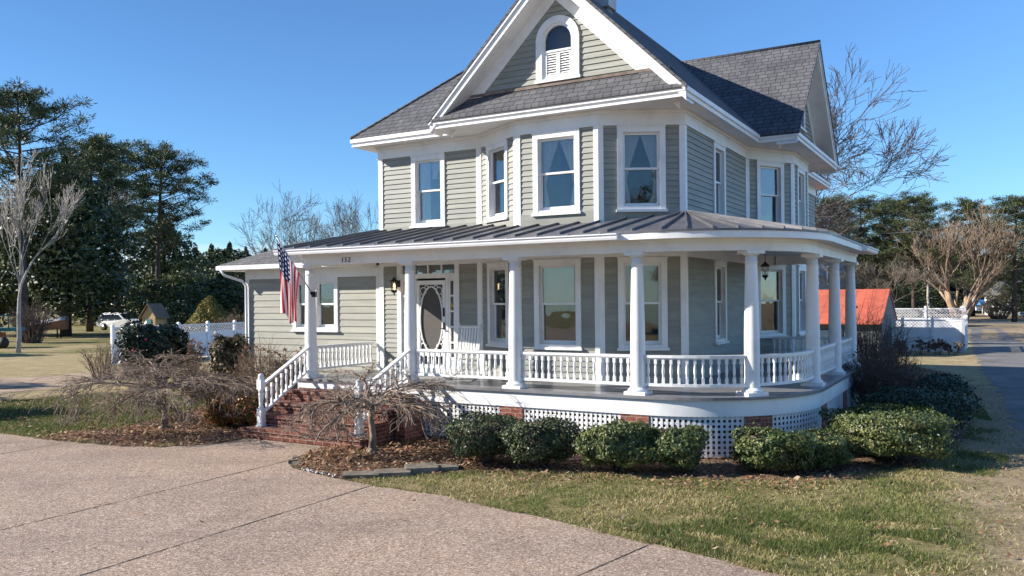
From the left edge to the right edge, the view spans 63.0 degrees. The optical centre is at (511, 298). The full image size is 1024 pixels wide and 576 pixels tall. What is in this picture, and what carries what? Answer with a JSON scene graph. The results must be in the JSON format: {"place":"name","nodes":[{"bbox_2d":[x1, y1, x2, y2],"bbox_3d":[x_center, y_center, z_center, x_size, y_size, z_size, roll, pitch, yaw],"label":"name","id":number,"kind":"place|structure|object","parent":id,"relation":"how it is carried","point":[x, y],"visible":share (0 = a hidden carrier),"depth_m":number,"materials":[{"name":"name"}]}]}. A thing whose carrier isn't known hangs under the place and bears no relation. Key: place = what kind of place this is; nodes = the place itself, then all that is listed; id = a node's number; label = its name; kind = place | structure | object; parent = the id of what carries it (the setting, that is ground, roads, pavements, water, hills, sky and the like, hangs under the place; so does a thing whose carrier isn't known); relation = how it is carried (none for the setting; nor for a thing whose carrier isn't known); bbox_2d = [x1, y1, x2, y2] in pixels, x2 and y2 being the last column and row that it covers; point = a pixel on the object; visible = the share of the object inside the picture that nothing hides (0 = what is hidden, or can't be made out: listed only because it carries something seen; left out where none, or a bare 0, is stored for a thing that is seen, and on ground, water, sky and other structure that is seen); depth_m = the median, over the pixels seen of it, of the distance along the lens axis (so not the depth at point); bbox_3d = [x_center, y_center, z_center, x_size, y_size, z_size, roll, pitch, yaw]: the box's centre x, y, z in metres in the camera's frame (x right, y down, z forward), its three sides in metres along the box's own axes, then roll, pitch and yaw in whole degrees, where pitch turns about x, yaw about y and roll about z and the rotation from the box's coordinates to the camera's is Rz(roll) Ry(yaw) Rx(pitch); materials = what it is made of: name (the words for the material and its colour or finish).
{"place":"outdoors","nodes":[
{"label":"outdoors","id":0,"kind":"place"},
{"bbox_2d":[0,370,122,393],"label":"gravel path","id":1,"kind":"structure","parent":0,"point":[43,382],"depth_m":29.02,"materials":[{"name":"beige gravel"}]},
{"bbox_2d":[0,433,782,575],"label":"driveway","id":2,"kind":"structure","parent":0,"point":[59,491],"depth_m":10.13,"materials":[{"name":"concrete"}]},
{"bbox_2d":[0,304,1023,575],"bbox_3d":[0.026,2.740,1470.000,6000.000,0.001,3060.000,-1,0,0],"label":"lawn","id":3,"kind":"structure","parent":0,"point":[52,352],"depth_m":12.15,"materials":[{"name":"green plant"}]},
{"bbox_2d":[0,315,24,348],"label":"utility trailer","id":4,"kind":"object","parent":3,"relation":"on","point":[4,341],"visible":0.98,"depth_m":51.20,"materials":[{"name":"teal paint"}]},
{"bbox_2d":[0,200,60,331],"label":"evergreen tree","id":5,"kind":"object","parent":3,"relation":"on","point":[2,311],"visible":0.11,"depth_m":70.86,"materials":[{"name":"green plant"}]},
{"bbox_2d":[3,300,60,342],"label":"bare shrub","id":6,"kind":"object","parent":3,"relation":"on","point":[33,332],"visible":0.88,"depth_m":57.63,"materials":[{"name":"brown plant"}]},
{"bbox_2d":[0,148,84,352],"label":"bare tree","id":7,"kind":"object","parent":3,"relation":"on","point":[20,195],"visible":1,"depth_m":47.06,"materials":[{"name":"grey plant"}]},
{"bbox_2d":[0,77,101,328],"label":"pine tree","id":8,"kind":"object","parent":3,"relation":"on","point":[12,119],"visible":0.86,"depth_m":61.51,"materials":[{"name":"green plant"}]},
{"bbox_2d":[37,316,68,337],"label":"covered boat","id":9,"kind":"object","parent":3,"relation":"on","point":[60,323],"visible":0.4,"depth_m":65.76,"materials":[{"name":"silver metal"}]},
{"bbox_2d":[0,154,166,336],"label":"magnolia tree","id":10,"kind":"object","parent":3,"relation":"on","point":[70,259],"visible":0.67,"depth_m":67.08,"materials":[{"name":"green plant"}]},
{"bbox_2d":[38,131,159,331],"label":"pine tree","id":11,"kind":"object","parent":3,"relation":"on","point":[96,143],"visible":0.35,"depth_m":79.77,"materials":[{"name":"green plant"}]},
{"bbox_2d":[76,337,122,379],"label":"bare shrub","id":12,"kind":"object","parent":3,"relation":"on","point":[98,364],"visible":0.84,"depth_m":29.90,"materials":[{"name":"brown plant"}]},
{"bbox_2d":[71,279,148,325],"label":"holly tree","id":13,"kind":"object","parent":3,"relation":"on","point":[98,310],"visible":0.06,"depth_m":97.42,"materials":[{"name":"green plant"}]},
{"bbox_2d":[0,391,224,437],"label":"lush grass","id":14,"kind":"structure","parent":3,"relation":"on","point":[47,424],"depth_m":20.40,"materials":[{"name":"green plant"}]},
{"bbox_2d":[66,138,171,312],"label":"pine tree","id":15,"kind":"object","parent":3,"relation":"on","point":[122,157],"visible":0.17,"depth_m":91.69,"materials":[{"name":"green plant"}]},
{"bbox_2d":[96,313,141,329],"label":"parked car","id":16,"kind":"object","parent":3,"relation":"on","point":[118,320],"visible":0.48,"depth_m":83.42,"materials":[{"name":"white paint"}]},
{"bbox_2d":[34,408,255,446],"bbox_3d":[-6.765,2.792,19.313,4.439,0.001,6.991,-1,0,16],"label":"planting bed","id":17,"kind":"object","parent":3,"relation":"on","point":[136,431],"visible":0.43,"depth_m":17.18,"materials":[{"name":"brown soil"}]},
{"bbox_2d":[36,406,256,445],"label":"fallen leaves","id":18,"kind":"object","parent":17,"relation":"on","point":[121,436],"visible":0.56,"depth_m":17.18,"materials":[{"name":"brown plant"}]},
{"bbox_2d":[0,343,293,430],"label":"weeping tree","id":19,"kind":"object","parent":17,"relation":"on","point":[188,383],"visible":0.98,"depth_m":17.23,"materials":[{"name":"brown plant"}]},
{"bbox_2d":[204,394,236,425],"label":"nandina shrub","id":20,"kind":"object","parent":17,"relation":"on","point":[214,418],"visible":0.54,"depth_m":18.10,"materials":[{"name":"green plant"}]},
{"bbox_2d":[207,331,250,398],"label":"hedge shrub","id":21,"kind":"object","parent":17,"relation":"on","point":[221,348],"visible":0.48,"depth_m":21.28,"materials":[{"name":"green plant"}]},
{"bbox_2d":[229,396,271,425],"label":"nandina shrub","id":22,"kind":"object","parent":17,"relation":"on","point":[243,405],"visible":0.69,"depth_m":17.90,"materials":[{"name":"green plant"}]},
{"bbox_2d":[224,331,303,410],"bbox_3d":[-6.048,1.764,20.737,2.220,2.078,1.852,-1,0,0],"label":"seed head shrub","id":23,"kind":"object","parent":17,"relation":"on","point":[249,371],"visible":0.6,"depth_m":20.53,"materials":[{"name":"brown plant"}]},
{"bbox_2d":[114,321,189,384],"bbox_3d":[-11.801,1.773,27.489,2.302,2.157,2.157,-1,0,0],"label":"camellia shrub","id":24,"kind":"object","parent":3,"relation":"on","point":[150,341],"visible":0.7,"depth_m":26.82,"materials":[{"name":"green plant"}]},
{"bbox_2d":[138,299,170,325],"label":"playhouse","id":25,"kind":"object","parent":3,"relation":"on","point":[155,314],"visible":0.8,"depth_m":59.52,"materials":[{"name":"yellow paint"}]},
{"bbox_2d":[103,140,219,297],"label":"pine tree","id":26,"kind":"object","parent":3,"relation":"on","point":[160,164],"visible":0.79,"depth_m":89.76,"materials":[{"name":"green plant"}]},
{"bbox_2d":[100,262,237,328],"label":"holly tree","id":27,"kind":"object","parent":3,"relation":"on","point":[178,279],"visible":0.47,"depth_m":74.50,"materials":[{"name":"green plant"}]},
{"bbox_2d":[120,211,218,315],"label":"evergreen tree","id":28,"kind":"object","parent":3,"relation":"on","point":[166,266],"visible":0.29,"depth_m":94.91,"materials":[{"name":"green plant"}]},
{"bbox_2d":[110,320,244,364],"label":"lattice fence","id":29,"kind":"object","parent":3,"relation":"on","point":[205,337],"visible":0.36,"depth_m":41.52,"materials":[{"name":"white plastic"}]},
{"bbox_2d":[165,297,215,331],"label":"evergreen tree","id":30,"kind":"object","parent":3,"relation":"on","point":[181,310],"visible":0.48,"depth_m":62.49,"materials":[{"name":"green plant"}]},
{"bbox_2d":[180,334,210,373],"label":"bare shrub","id":31,"kind":"object","parent":3,"relation":"on","point":[191,351],"visible":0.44,"depth_m":29.96,"materials":[{"name":"brown plant"}]},
{"bbox_2d":[182,296,230,331],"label":"golden conifer","id":32,"kind":"object","parent":3,"relation":"on","point":[208,307],"visible":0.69,"depth_m":49.46,"materials":[{"name":"green plant"}]},
{"bbox_2d":[180,272,244,330],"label":"evergreen tree","id":33,"kind":"object","parent":3,"relation":"on","point":[220,289],"visible":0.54,"depth_m":68.75,"materials":[{"name":"green plant"}]},
{"bbox_2d":[187,243,237,279],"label":"evergreen tree","id":34,"kind":"object","parent":3,"relation":"on","point":[210,250],"visible":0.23,"depth_m":167.96,"materials":[{"name":"green plant"}]},
{"bbox_2d":[197,241,247,299],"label":"evergreen tree","id":35,"kind":"object","parent":3,"relation":"on","point":[228,251],"visible":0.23,"depth_m":167.94,"materials":[{"name":"green plant"}]},
{"bbox_2d":[212,308,244,330],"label":"bare shrub","id":36,"kind":"object","parent":3,"relation":"on","point":[231,316],"visible":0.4,"depth_m":47.93,"materials":[{"name":"brown plant"}]},
{"bbox_2d":[230,179,323,284],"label":"bare tree","id":37,"kind":"object","parent":3,"relation":"on","point":[294,220],"visible":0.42,"depth_m":57.36,"materials":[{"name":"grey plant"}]},
{"bbox_2d":[242,189,333,253],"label":"bare tree","id":38,"kind":"object","parent":3,"relation":"on","point":[295,229],"visible":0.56,"depth_m":68.64,"materials":[{"name":"brown plant"}]},
{"bbox_2d":[285,193,360,243],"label":"bare tree","id":39,"kind":"object","parent":3,"relation":"on","point":[339,218],"visible":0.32,"depth_m":66.50,"materials":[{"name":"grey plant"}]},
{"bbox_2d":[333,191,377,234],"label":"bare tree","id":40,"kind":"object","parent":3,"relation":"on","point":[355,227],"visible":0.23,"depth_m":68.32,"materials":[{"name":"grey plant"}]},
{"bbox_2d":[0,392,879,489],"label":"fallen leaves","id":41,"kind":"object","parent":3,"relation":"on","point":[717,484],"visible":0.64,"depth_m":12.65,"materials":[{"name":"brown plant"}]},
{"bbox_2d":[216,0,878,457],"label":"house","id":42,"kind":"structure","parent":3,"relation":"on","point":[594,212],"depth_m":17.26,"materials":[{"name":"painted wood lap siding"},{"name":"white paint"},{"name":"asphalt shingle"}]},
{"bbox_2d":[275,235,316,323],"bbox_3d":[-4.551,-0.410,17.758,0.907,1.883,0.196,-1,0,-38],"label":"flag","id":43,"kind":"object","parent":42,"relation":"attached to","point":[289,275],"visible":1,"depth_m":17.61,"materials":[{"name":"fabric"}]},
{"bbox_2d":[291,277,338,331],"bbox_3d":[-5.004,0.143,21.393,1.590,1.390,0.225,-1,0,30],"label":"window","id":44,"kind":"structure","parent":42,"relation":"in","point":[326,288],"depth_m":21.32,"materials":[{"name":"white paint"}]},
{"bbox_2d":[409,152,445,227],"bbox_3d":[-1.931,-2.525,19.589,1.010,1.707,0.241,-1,0,30],"label":"window","id":45,"kind":"structure","parent":42,"relation":"in","point":[421,190],"depth_m":19.71,"materials":[{"name":"white paint"}]},
{"bbox_2d":[416,280,445,370],"bbox_3d":[-1.896,0.623,19.493,0.820,2.110,0.118,-1,0,30],"label":"screen door","id":46,"kind":"structure","parent":42,"relation":"in","point":[431,294],"depth_m":19.54,"materials":[{"name":"white paint"}]},
{"bbox_2d":[443,323,481,379],"bbox_3d":[-1.046,1.113,17.680,0.650,1.173,0.964,-1,0,24],"label":"rocking chair","id":47,"kind":"object","parent":42,"relation":"on","point":[469,327],"visible":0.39,"depth_m":17.95,"materials":[{"name":"white paint"}]},
{"bbox_2d":[484,139,508,222],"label":"window","id":48,"kind":"structure","parent":42,"relation":"in","point":[497,207],"depth_m":18.30,"materials":[{"name":"white paint"}]},
{"bbox_2d":[485,261,508,347],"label":"window","id":49,"kind":"structure","parent":42,"relation":"in","point":[497,272],"depth_m":18.31,"materials":[{"name":"white paint"}]},
{"bbox_2d":[531,128,581,216],"bbox_3d":[0.924,-2.552,17.001,1.120,1.707,0.239,-1,0,30],"label":"window","id":50,"kind":"structure","parent":42,"relation":"in","point":[544,144],"depth_m":17.07,"materials":[{"name":"white paint"}]},
{"bbox_2d":[532,258,582,350],"bbox_3d":[0.946,0.109,16.995,1.120,1.845,0.225,-1,0,30],"label":"window","id":51,"kind":"structure","parent":42,"relation":"in","point":[556,281],"depth_m":17.08,"materials":[{"name":"white paint"}]},
{"bbox_2d":[534,15,581,84],"bbox_3d":[0.932,-5.094,17.007,1.040,1.330,0.130,-1,0,30],"label":"arched window","id":52,"kind":"structure","parent":42,"relation":"in","point":[542,77],"depth_m":17.00,"materials":[{"name":"white paint"}]},
{"bbox_2d":[616,125,667,211],"bbox_3d":[2.551,-2.568,16.537,1.010,1.707,0.246,-1,0,1],"label":"window","id":53,"kind":"structure","parent":42,"relation":"in","point":[652,136],"depth_m":16.49,"materials":[{"name":"white paint"}]},
{"bbox_2d":[617,257,669,350],"bbox_3d":[2.577,0.093,16.527,1.030,1.845,0.225,-1,0,1],"label":"window","id":54,"kind":"structure","parent":42,"relation":"in","point":[654,268],"depth_m":16.46,"materials":[{"name":"white paint"}]},
{"bbox_2d":[712,140,726,214],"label":"window","id":55,"kind":"structure","parent":42,"relation":"in","point":[719,150],"depth_m":18.83,"materials":[{"name":"white paint"}]},
{"bbox_2d":[714,260,729,344],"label":"window","id":56,"kind":"structure","parent":42,"relation":"in","point":[720,267],"depth_m":18.83,"materials":[{"name":"white paint"}]},
{"bbox_2d":[756,160,784,222],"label":"window","id":57,"kind":"structure","parent":42,"relation":"in","point":[770,174],"depth_m":21.14,"materials":[{"name":"white paint"}]},
{"bbox_2d":[757,264,787,338],"bbox_3d":[6.496,0.056,21.062,1.060,1.845,0.225,-1,0,-30],"label":"window","id":58,"kind":"structure","parent":42,"relation":"in","point":[772,290],"depth_m":21.16,"materials":[{"name":"white paint"}]},
{"bbox_2d":[796,166,805,225],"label":"window","id":59,"kind":"structure","parent":42,"relation":"in","point":[801,207],"depth_m":22.61,"materials":[{"name":"white paint"}]},
{"bbox_2d":[797,265,805,335],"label":"window","id":60,"kind":"structure","parent":42,"relation":"in","point":[801,270],"depth_m":22.60,"materials":[{"name":"white paint"}]},
{"bbox_2d":[290,365,972,480],"bbox_3d":[8.388,2.648,20.879,27.420,0.001,8.714,-1,0,-42],"label":"planting bed","id":61,"kind":"object","parent":3,"relation":"on","point":[664,470],"visible":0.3,"depth_m":13.52,"materials":[{"name":"brown soil"}]},
{"bbox_2d":[342,470,379,478],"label":"edging slab","id":62,"kind":"structure","parent":61,"relation":"on","point":[355,474],"depth_m":12.84,"materials":[{"name":"grey stone"}]},
{"bbox_2d":[279,358,473,453],"bbox_3d":[-2.425,1.956,15.032,3.558,1.646,3.957,-1,0,20],"label":"weeping tree","id":63,"kind":"object","parent":61,"relation":"on","point":[350,403],"visible":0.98,"depth_m":14.65,"materials":[{"name":"brown plant"}]},
{"bbox_2d":[373,468,410,476],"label":"edging slab","id":64,"kind":"structure","parent":61,"relation":"on","point":[396,472],"depth_m":12.93,"materials":[{"name":"grey stone"}]},
{"bbox_2d":[404,462,438,474],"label":"edging slab","id":65,"kind":"structure","parent":61,"relation":"on","point":[419,468],"depth_m":13.13,"materials":[{"name":"grey stone"}]},
{"bbox_2d":[295,433,555,474],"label":"fallen leaves","id":66,"kind":"object","parent":61,"relation":"on","point":[375,463],"visible":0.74,"depth_m":14.27,"materials":[{"name":"brown plant"}]},
{"bbox_2d":[441,410,527,463],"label":"boxwood shrub","id":67,"kind":"object","parent":61,"relation":"on","point":[479,436],"visible":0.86,"depth_m":13.52,"materials":[{"name":"green plant"}]},
{"bbox_2d":[497,413,581,466],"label":"boxwood shrub","id":68,"kind":"object","parent":61,"relation":"on","point":[545,442],"visible":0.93,"depth_m":13.29,"materials":[{"name":"green plant"}]},
{"bbox_2d":[573,416,665,470],"bbox_3d":[1.681,2.284,13.209,1.503,0.888,1.287,-1,0,0],"label":"boxwood shrub","id":69,"kind":"object","parent":61,"relation":"on","point":[623,444],"visible":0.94,"depth_m":12.90,"materials":[{"name":"green plant"}]},
{"bbox_2d":[297,365,971,478],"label":"fallen leaves","id":70,"kind":"object","parent":61,"relation":"on","point":[726,462],"visible":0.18,"depth_m":13.54,"materials":[{"name":"brown plant"}]},
{"bbox_2d":[640,421,713,470],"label":"boxwood shrub","id":71,"kind":"object","parent":61,"relation":"on","point":[683,447],"visible":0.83,"depth_m":12.88,"materials":[{"name":"green plant"}]},
{"bbox_2d":[725,421,820,473],"bbox_3d":[4.015,2.304,12.946,1.248,0.803,1.170,-1,0,-16],"label":"boxwood shrub","id":72,"kind":"object","parent":61,"relation":"on","point":[770,449],"visible":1,"depth_m":12.67,"materials":[{"name":"green plant"}]},
{"bbox_2d":[791,422,855,468],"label":"boxwood shrub","id":73,"kind":"object","parent":61,"relation":"on","point":[833,447],"visible":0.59,"depth_m":12.97,"materials":[{"name":"green plant"}]},
{"bbox_2d":[841,290,933,377],"bbox_3d":[9.237,1.188,21.478,2.469,2.937,2.850,-1,0,0],"label":"bare shrub","id":74,"kind":"object","parent":61,"relation":"on","point":[863,343],"visible":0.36,"depth_m":21.11,"materials":[{"name":"brown plant"}]},
{"bbox_2d":[842,337,937,408],"bbox_3d":[8.245,1.742,18.559,2.084,1.852,2.465,-1,0,0],"label":"bare shrub","id":75,"kind":"object","parent":61,"relation":"on","point":[868,382],"visible":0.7,"depth_m":18.31,"materials":[{"name":"brown plant"}]},
{"bbox_2d":[818,399,962,459],"bbox_3d":[6.332,2.220,13.945,1.965,0.929,2.376,-1,0,0],"label":"boxwood shrub","id":76,"kind":"object","parent":61,"relation":"on","point":[883,430],"visible":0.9,"depth_m":13.32,"materials":[{"name":"green plant"}]},
{"bbox_2d":[847,384,983,430],"bbox_3d":[7.987,2.162,16.610,2.168,1.016,1.975,-1,0,0],"label":"juniper shrub","id":77,"kind":"object","parent":61,"relation":"on","point":[937,400],"visible":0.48,"depth_m":16.12,"materials":[{"name":"green needle foliage"},{"name":"brown twig"}]},
{"bbox_2d":[904,369,982,414],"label":"juniper shrub","id":78,"kind":"object","parent":61,"relation":"on","point":[955,384],"visible":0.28,"depth_m":18.22,"materials":[{"name":"green needle foliage"},{"name":"woody stems"}]},
{"bbox_2d":[364,381,1023,575],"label":"fallen leaves","id":79,"kind":"object","parent":3,"relation":"on","point":[777,521],"visible":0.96,"depth_m":10.95,"materials":[{"name":"brown plant"}]},
{"bbox_2d":[603,495,1021,575],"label":"lush grass","id":80,"kind":"structure","parent":3,"relation":"on","point":[732,531],"depth_m":9.54,"materials":[{"name":"green plant"}]},
{"bbox_2d":[818,263,843,289],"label":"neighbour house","id":81,"kind":"structure","parent":3,"relation":"on","point":[841,266],"depth_m":71.00,"materials":[{"name":"grey"}]},
{"bbox_2d":[815,193,881,288],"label":"pine tree","id":82,"kind":"object","parent":3,"relation":"on","point":[864,256],"visible":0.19,"depth_m":86.46,"materials":[{"name":"green plant"}]},
{"bbox_2d":[819,289,897,353],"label":"outbuilding","id":83,"kind":"structure","parent":3,"relation":"on","point":[879,298],"depth_m":39.02,"materials":[{"name":"orange paint"}]},
{"bbox_2d":[834,194,899,288],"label":"pine tree","id":84,"kind":"object","parent":3,"relation":"on","point":[862,200],"visible":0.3,"depth_m":90.98,"materials":[{"name":"green plant"}]},
{"bbox_2d":[818,255,950,302],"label":"bare tree","id":85,"kind":"object","parent":3,"relation":"on","point":[893,273],"visible":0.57,"depth_m":68.95,"materials":[{"name":"brown plant"}]},
{"bbox_2d":[815,42,955,278],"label":"bare tree","id":86,"kind":"object","parent":3,"relation":"on","point":[823,223],"visible":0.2,"depth_m":50.95,"materials":[{"name":"brown plant"}]},
{"bbox_2d":[844,252,927,317],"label":"bare tree","id":87,"kind":"object","parent":3,"relation":"on","point":[898,305],"visible":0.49,"depth_m":72.85,"materials":[{"name":"brown plant"}]},
{"bbox_2d":[850,195,939,296],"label":"pine tree","id":88,"kind":"object","parent":3,"relation":"on","point":[889,237],"visible":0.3,"depth_m":89.47,"materials":[{"name":"green plant"}]},
{"bbox_2d":[859,279,933,315],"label":"evergreen tree","id":89,"kind":"object","parent":3,"relation":"on","point":[900,301],"visible":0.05,"depth_m":97.43,"materials":[{"name":"green plant"}]},
{"bbox_2d":[869,190,967,317],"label":"pine tree","id":90,"kind":"object","parent":3,"relation":"on","point":[925,203],"visible":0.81,"depth_m":83.56,"materials":[{"name":"green plant"}]},
{"bbox_2d":[891,317,961,351],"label":"lattice fence","id":91,"kind":"object","parent":3,"relation":"on","point":[950,335],"visible":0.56,"depth_m":40.07,"materials":[{"name":"white plastic"}]},
{"bbox_2d":[851,407,1008,492],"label":"lush grass","id":92,"kind":"structure","parent":3,"relation":"on","point":[963,453],"depth_m":13.50,"materials":[{"name":"green plant"}]},
{"bbox_2d":[895,306,965,327],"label":"lattice fence","id":93,"kind":"object","parent":3,"relation":"on","point":[925,310],"visible":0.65,"depth_m":46.81,"materials":[{"name":"white plastic"}]},
{"bbox_2d":[893,281,970,315],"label":"evergreen tree","id":94,"kind":"object","parent":3,"relation":"on","point":[938,301],"visible":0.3,"depth_m":105.78,"materials":[{"name":"green plant"}]},
{"bbox_2d":[863,197,1023,319],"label":"crepe myrtle","id":95,"kind":"object","parent":3,"relation":"on","point":[945,293],"visible":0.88,"depth_m":80.87,"materials":[{"name":"beige plant"}]},
{"bbox_2d":[961,315,967,352],"bbox_3d":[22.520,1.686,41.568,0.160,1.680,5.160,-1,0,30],"label":"fence post","id":96,"kind":"object","parent":3,"relation":"on","point":[964,329],"visible":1,"depth_m":40.76,"materials":[{"name":"white plastic"}]},
{"bbox_2d":[924,195,1021,315],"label":"pine tree","id":97,"kind":"object","parent":3,"relation":"on","point":[973,205],"visible":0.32,"depth_m":104.75,"materials":[{"name":"green plant"}]},
{"bbox_2d":[958,194,1023,321],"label":"pine tree","id":98,"kind":"object","parent":3,"relation":"on","point":[1015,202],"visible":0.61,"depth_m":81.65,"materials":[{"name":"green plant"}]},
{"bbox_2d":[969,328,1023,441],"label":"side lane","id":99,"kind":"structure","parent":3,"relation":"on","point":[1002,361],"depth_m":32.05,"materials":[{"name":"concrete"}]},
{"bbox_2d":[978,282,1023,316],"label":"evergreen tree","id":100,"kind":"object","parent":3,"relation":"on","point":[1020,302],"visible":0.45,"depth_m":99.32,"materials":[{"name":"green plant"}]},
{"bbox_2d":[989,208,1023,295],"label":"pine tree","id":101,"kind":"object","parent":3,"relation":"on","point":[1009,281],"visible":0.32,"depth_m":92.82,"materials":[{"name":"green plant"}]},
{"bbox_2d":[0,0,1023,303],"label":"sky","id":102,"kind":"structure","parent":0,"point":[266,92],"materials":[{"name":"blue"}]},
{"bbox_2d":[979,293,1018,318],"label":"bare shrub","id":103,"kind":"object","parent":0,"point":[997,310],"visible":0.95,"depth_m":92.81,"materials":[{"name":"brown plant"}]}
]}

